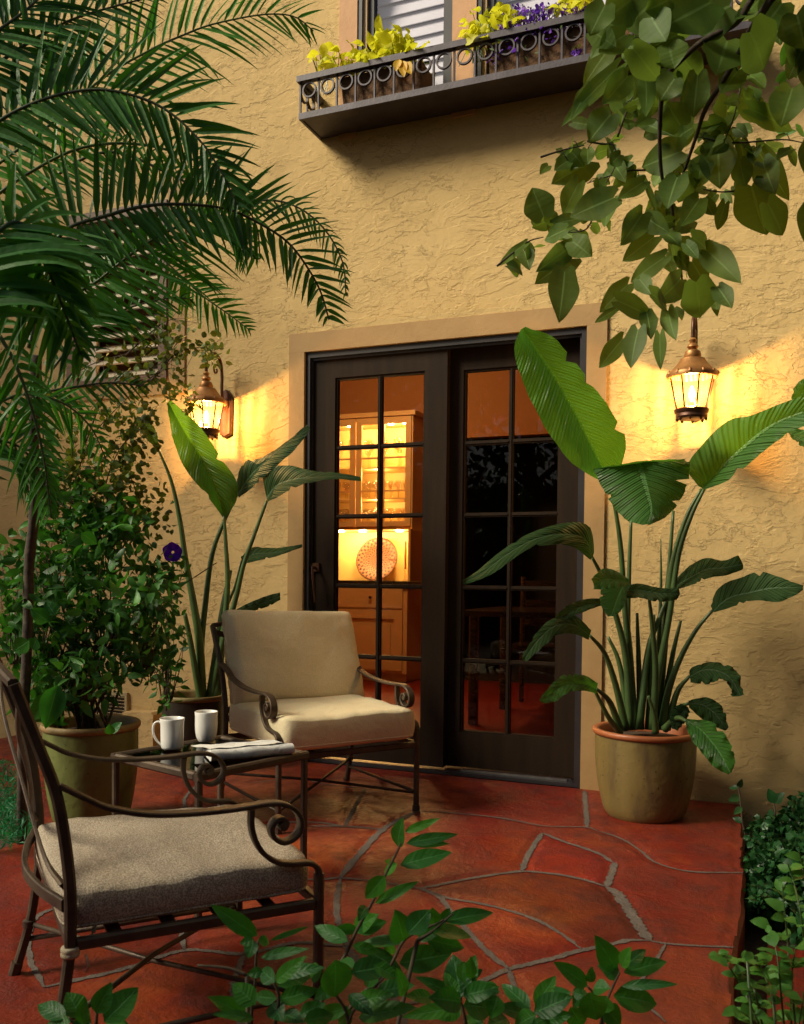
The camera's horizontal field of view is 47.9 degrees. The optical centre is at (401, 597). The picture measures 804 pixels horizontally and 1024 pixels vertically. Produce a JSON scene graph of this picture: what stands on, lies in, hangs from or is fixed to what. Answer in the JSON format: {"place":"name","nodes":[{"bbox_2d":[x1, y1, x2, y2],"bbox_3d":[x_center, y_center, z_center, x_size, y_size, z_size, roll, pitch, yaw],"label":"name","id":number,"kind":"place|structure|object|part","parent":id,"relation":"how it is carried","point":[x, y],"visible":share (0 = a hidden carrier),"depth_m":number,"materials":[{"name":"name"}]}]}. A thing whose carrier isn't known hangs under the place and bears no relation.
{"place":"outdoors","nodes":[
{"label":"outdoors","id":0,"kind":"place"},
{"bbox_2d":[0,735,745,1023],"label":"patio","id":1,"kind":"structure","parent":0,"point":[670,905],"depth_m":2.86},
{"bbox_2d":[0,429,186,821],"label":"potted shrub","id":2,"kind":"object","parent":1,"relation":"on","point":[86,729],"visible":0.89,"depth_m":3.53,"materials":[{"name":"green plant"}]},
{"bbox_2d":[24,300,231,716],"bbox_3d":[-1.165,-0.349,3.982,0.905,1.861,0.564,-1,2,-36],"label":"climbing plant","id":3,"kind":"object","parent":2,"relation":"attached to","point":[126,475],"visible":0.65,"depth_m":3.90,"materials":[{"name":"green plant"}]},
{"bbox_2d":[122,710,161,747],"bbox_3d":[-1.460,0.739,5.096,0.215,0.210,0.099,1,2,22],"label":"stucco ledge","id":4,"kind":"object","parent":1,"relation":"on","point":[148,718],"visible":0.55,"depth_m":5.03,"materials":[{"name":"beige paint"}]},
{"bbox_2d":[0,657,323,1023],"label":"patio armchair","id":5,"kind":"object","parent":1,"relation":"on","point":[110,874],"visible":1,"depth_m":1.98,"materials":[{"name":"metal"}]},
{"bbox_2d":[110,735,309,916],"bbox_3d":[-0.607,0.715,2.872,0.441,0.450,0.441,2,2,40],"label":"side table","id":6,"kind":"object","parent":1,"relation":"on","point":[193,763],"visible":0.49,"depth_m":2.82,"materials":[{"name":"metal"}]},
{"bbox_2d":[152,716,184,749],"bbox_3d":[-0.750,0.438,2.922,0.098,0.100,0.079,1,2,22],"label":"mug","id":7,"kind":"object","parent":6,"relation":"on","point":[171,732],"visible":1,"depth_m":2.89,"materials":[{"name":"ceramic"}]},
{"bbox_2d":[195,710,217,742],"bbox_3d":[-0.656,0.434,3.061,0.077,0.102,0.098,1,2,22],"label":"mug","id":8,"kind":"object","parent":6,"relation":"on","point":[206,722],"visible":1,"depth_m":3.02,"materials":[{"name":"ceramic"}]},
{"bbox_2d":[192,740,294,760],"bbox_3d":[-0.499,0.472,2.841,0.291,0.039,0.165,0,2,-27],"label":"newspaper","id":9,"kind":"object","parent":6,"relation":"on","point":[232,750],"visible":0.98,"depth_m":2.79,"materials":[{"name":"white paper"}]},
{"bbox_2d":[134,401,360,740],"bbox_3d":[-0.696,-0.044,4.421,1.181,1.837,0.393,1,2,17],"label":"potted plant","id":10,"kind":"object","parent":1,"relation":"on","point":[211,475],"visible":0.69,"depth_m":4.48,"materials":[{"name":"green plant"}]},
{"bbox_2d":[210,610,419,834],"bbox_3d":[-0.386,0.482,3.956,0.695,0.842,0.785,0,2,-32],"label":"patio armchair","id":11,"kind":"object","parent":1,"relation":"on","point":[295,678],"visible":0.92,"depth_m":3.95,"materials":[{"name":"fabric"}]},
{"bbox_2d":[26,779,742,1023],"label":"mortar joints","id":12,"kind":"object","parent":1,"relation":"on","point":[636,921],"visible":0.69,"depth_m":2.71,"materials":[{"name":"grey concrete"}]},
{"bbox_2d":[462,327,803,823],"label":"potted plant","id":13,"kind":"object","parent":1,"relation":"on","point":[645,769],"visible":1,"depth_m":3.56,"materials":[{"name":"green plant"}]},
{"bbox_2d":[0,792,801,1023],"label":"ground","id":14,"kind":"structure","parent":0,"point":[754,935],"depth_m":2.88,"materials":[{"name":"soil"}]},
{"bbox_2d":[0,758,43,850],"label":"ground cover","id":15,"kind":"object","parent":14,"relation":"on","point":[7,809],"visible":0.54,"depth_m":3.52,"materials":[{"name":"green plant"}]},
{"bbox_2d":[38,982,138,1023],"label":"leafy shoot","id":16,"kind":"object","parent":14,"relation":"on","point":[117,1007],"visible":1,"depth_m":1.40,"materials":[{"name":"green plant"}]},
{"bbox_2d":[0,0,353,844],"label":"palm","id":17,"kind":"object","parent":14,"relation":"on","point":[54,296],"visible":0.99,"depth_m":2.99,"materials":[{"name":"green plant"}]},
{"bbox_2d":[197,904,333,1023],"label":"leafy shoot","id":18,"kind":"object","parent":14,"relation":"on","point":[292,976],"visible":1,"depth_m":1.41,"materials":[{"name":"green plant"}]},
{"bbox_2d":[310,956,416,1023],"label":"leafy shoot","id":19,"kind":"object","parent":14,"relation":"on","point":[373,1005],"visible":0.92,"depth_m":1.43,"materials":[{"name":"green plant"}]},
{"bbox_2d":[0,0,803,843],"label":"house","id":20,"kind":"structure","parent":14,"relation":"on","point":[430,222],"depth_m":4.47,"materials":[{"name":"paint"}]},
{"bbox_2d":[99,691,128,714],"bbox_3d":[-1.664,0.641,5.220,0.200,0.195,0.019,1,2,22],"label":"wall vent","id":21,"kind":"object","parent":20,"relation":"attached to","point":[123,702],"depth_m":5.20,"materials":[{"name":"beige"}]},
{"bbox_2d":[66,199,167,386],"bbox_3d":[-1.606,-1.716,5.210,0.705,0.990,0.140,1,2,22],"label":"window","id":22,"kind":"structure","parent":20,"relation":"in","point":[141,372],"depth_m":5.21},
{"bbox_2d":[187,352,233,440],"bbox_3d":[-1.004,-1.062,4.757,0.218,0.469,0.308,1,2,22],"label":"wall lantern","id":23,"kind":"object","parent":20,"relation":"attached to","point":[209,396],"depth_m":4.71,"materials":[{"name":"brown metal"}]},
{"bbox_2d":[311,349,450,766],"bbox_3d":[-0.130,-0.198,4.614,0.740,2.076,0.100,1,2,22],"label":"patio door","id":24,"kind":"structure","parent":20,"relation":"in","point":[434,365],"depth_m":4.55,"materials":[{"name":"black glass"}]},
{"bbox_2d":[357,0,451,84],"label":"window","id":25,"kind":"structure","parent":20,"relation":"in","point":[368,10],"depth_m":4.55,"materials":[{"name":"white glass"}]},
{"bbox_2d":[378,0,558,74],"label":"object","id":26,"kind":"structure","parent":25,"relation":"in","point":[428,21],"depth_m":5.07,"materials":[{"name":"white"}]},
{"bbox_2d":[446,339,579,776],"bbox_3d":[0.537,-0.187,4.427,0.672,2.076,0.045,1,2,22],"label":"patio door","id":27,"kind":"structure","parent":20,"relation":"in","point":[501,751],"depth_m":4.43,"materials":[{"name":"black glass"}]},
{"bbox_2d":[296,0,751,139],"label":"window box","id":28,"kind":"object","parent":20,"relation":"attached to","point":[539,79],"visible":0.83,"depth_m":4.21,"materials":[{"name":"black metal"}]},
{"bbox_2d":[306,14,429,96],"bbox_3d":[-0.158,-2.618,4.378,0.698,0.392,0.244,1,2,22],"label":"lime plant","id":29,"kind":"object","parent":28,"relation":"in","point":[382,42],"visible":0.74,"depth_m":4.33,"materials":[{"name":"yellow plant"}]},
{"bbox_2d":[341,61,431,103],"bbox_3d":[-0.069,-2.440,4.393,0.420,0.154,0.180,1,2,22],"label":"planter","id":30,"kind":"object","parent":28,"relation":"on","point":[401,85],"visible":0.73,"depth_m":4.31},
{"bbox_2d":[488,25,591,73],"bbox_3d":[0.662,-2.425,4.095,0.520,0.154,0.180,1,2,22],"label":"planter","id":31,"kind":"object","parent":28,"relation":"in","point":[504,63],"visible":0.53,"depth_m":4.03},
{"bbox_2d":[458,1,525,66],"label":"lime plant","id":32,"kind":"object","parent":31,"relation":"in","point":[474,30],"visible":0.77,"depth_m":4.12,"materials":[{"name":"yellow plant"}]},
{"bbox_2d":[480,2,585,64],"bbox_3d":[0.622,-2.538,4.067,0.596,0.379,0.209,1,2,22],"label":"lobelia","id":33,"kind":"object","parent":31,"relation":"in","point":[535,15],"visible":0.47,"depth_m":4.04,"materials":[{"name":"purple plant"}]},
{"bbox_2d":[544,0,604,24],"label":"lime plant","id":34,"kind":"object","parent":31,"relation":"in","point":[574,4],"visible":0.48,"depth_m":3.99,"materials":[{"name":"yellow plant"}]},
{"bbox_2d":[476,0,605,76],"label":"window","id":35,"kind":"structure","parent":20,"relation":"in","point":[482,68],"depth_m":4.33,"materials":[{"name":"glass"}]},
{"bbox_2d":[665,317,719,423],"bbox_3d":[1.237,-0.975,3.843,0.218,0.469,0.308,1,2,22],"label":"wall lantern","id":36,"kind":"object","parent":20,"relation":"attached to","point":[692,371],"depth_m":3.76,"materials":[{"name":"brown metal"}]},
{"bbox_2d":[315,818,492,1023],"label":"leafy shoot","id":37,"kind":"object","parent":14,"relation":"on","point":[436,931],"visible":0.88,"depth_m":1.62,"materials":[{"name":"green plant"}]},
{"bbox_2d":[402,955,499,1023],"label":"leafy shoot","id":38,"kind":"object","parent":14,"relation":"on","point":[455,985],"visible":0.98,"depth_m":1.48,"materials":[{"name":"green plant"}]},
{"bbox_2d":[486,976,606,1023],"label":"leafy shoot","id":39,"kind":"object","parent":14,"relation":"on","point":[551,999],"visible":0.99,"depth_m":1.50,"materials":[{"name":"green plant"}]},
{"bbox_2d":[554,935,677,1023],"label":"leafy shoot","id":40,"kind":"object","parent":14,"relation":"on","point":[634,996],"visible":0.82,"depth_m":1.61,"materials":[{"name":"green plant"}]},
{"bbox_2d":[496,0,803,369],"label":"tree","id":41,"kind":"object","parent":14,"relation":"on","point":[665,29],"visible":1,"depth_m":2.14,"materials":[{"name":"green plant"}]},
{"bbox_2d":[708,949,769,1023],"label":"leafy sprig","id":42,"kind":"object","parent":14,"relation":"on","point":[745,984],"visible":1,"depth_m":1.78,"materials":[{"name":"green plant"}]},
{"bbox_2d":[722,917,803,1023],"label":"leafy sprig","id":43,"kind":"object","parent":14,"relation":"on","point":[780,976],"visible":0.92,"depth_m":1.83,"materials":[{"name":"green plant"}]},
{"bbox_2d":[729,779,803,947],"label":"ivy","id":44,"kind":"object","parent":14,"relation":"on","point":[775,838],"visible":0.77,"depth_m":3.11,"materials":[{"name":"green plant"}]},
{"bbox_2d":[765,851,803,1023],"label":"leafy sprig","id":45,"kind":"object","parent":14,"relation":"on","point":[797,873],"visible":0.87,"depth_m":1.92,"materials":[{"name":"green plant"}]},
{"bbox_2d":[767,945,803,1023],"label":"step","id":46,"kind":"object","parent":14,"relation":"on","point":[798,982],"visible":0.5,"depth_m":2.50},
{"bbox_2d":[403,541,406,572],"bbox_3d":[0.032,-0.342,8.428,0.070,0.376,0.068,1,2,22],"label":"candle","id":47,"kind":"object","parent":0,"point":[405,558],"visible":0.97,"depth_m":8.42,"materials":[{"name":"wax"}]},
{"bbox_2d":[339,370,549,580],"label":"interior wall","id":48,"kind":"structure","parent":0,"point":[488,407],"depth_m":8.48,"materials":[{"name":"orange paint"}]},
{"bbox_2d":[348,375,415,380],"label":"interior ceiling","id":49,"kind":"structure","parent":48,"relation":"attached to","point":[386,377],"depth_m":8.83,"materials":[{"name":"white"}]},
{"bbox_2d":[324,678,579,788],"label":"interior floor","id":50,"kind":"structure","parent":0,"point":[532,714],"depth_m":6.76,"materials":[{"name":"brown wood"}]},
{"bbox_2d":[338,410,422,681],"bbox_3d":[-0.504,-0.480,8.669,1.460,2.480,0.594,1,2,22],"label":"china cabinet","id":51,"kind":"object","parent":50,"relation":"on","point":[401,622],"visible":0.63,"depth_m":8.41,"materials":[{"name":"brown wood"}]},
{"bbox_3d":[-0.612,0.280,8.456,1.330,0.750,0.019,1,2,22],"label":"cupboard door","id":52,"kind":"part","parent":51,"relation":"part of","materials":[{"name":"brown wood"}]},
{"bbox_3d":[-0.546,-1.167,8.504,1.360,1.000,0.020,1,2,22],"label":"glazed door","id":53,"kind":"part","parent":51,"relation":"part of","materials":[{"name":"brown wood"}]},
{"bbox_2d":[356,538,397,580],"bbox_3d":[-0.246,-0.373,8.738,0.436,0.421,0.121,1,2,22],"label":"plate","id":54,"kind":"object","parent":51,"relation":"on","point":[366,561],"visible":0.76,"depth_m":8.75,"materials":[{"name":"orange ceramic"}]},
{"bbox_2d":[465,606,555,724],"bbox_3d":[1.236,0.468,6.096,1.500,0.755,0.900,1,2,22],"label":"dining table","id":55,"kind":"object","parent":50,"relation":"on","point":[500,612],"visible":0.36,"depth_m":5.99,"materials":[{"name":"brown wood"}]},
{"bbox_2d":[512,576,555,701],"bbox_3d":[1.052,0.334,6.831,0.440,0.981,0.468,1,2,22],"label":"dining chair","id":56,"kind":"object","parent":50,"relation":"on","point":[522,645],"visible":0.35,"depth_m":7.04,"materials":[{"name":"brown wood"}]},
{"bbox_2d":[464,436,557,683],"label":"back room wall","id":57,"kind":"structure","parent":0,"point":[535,475],"depth_m":10.09,"materials":[{"name":"black"}]}
]}

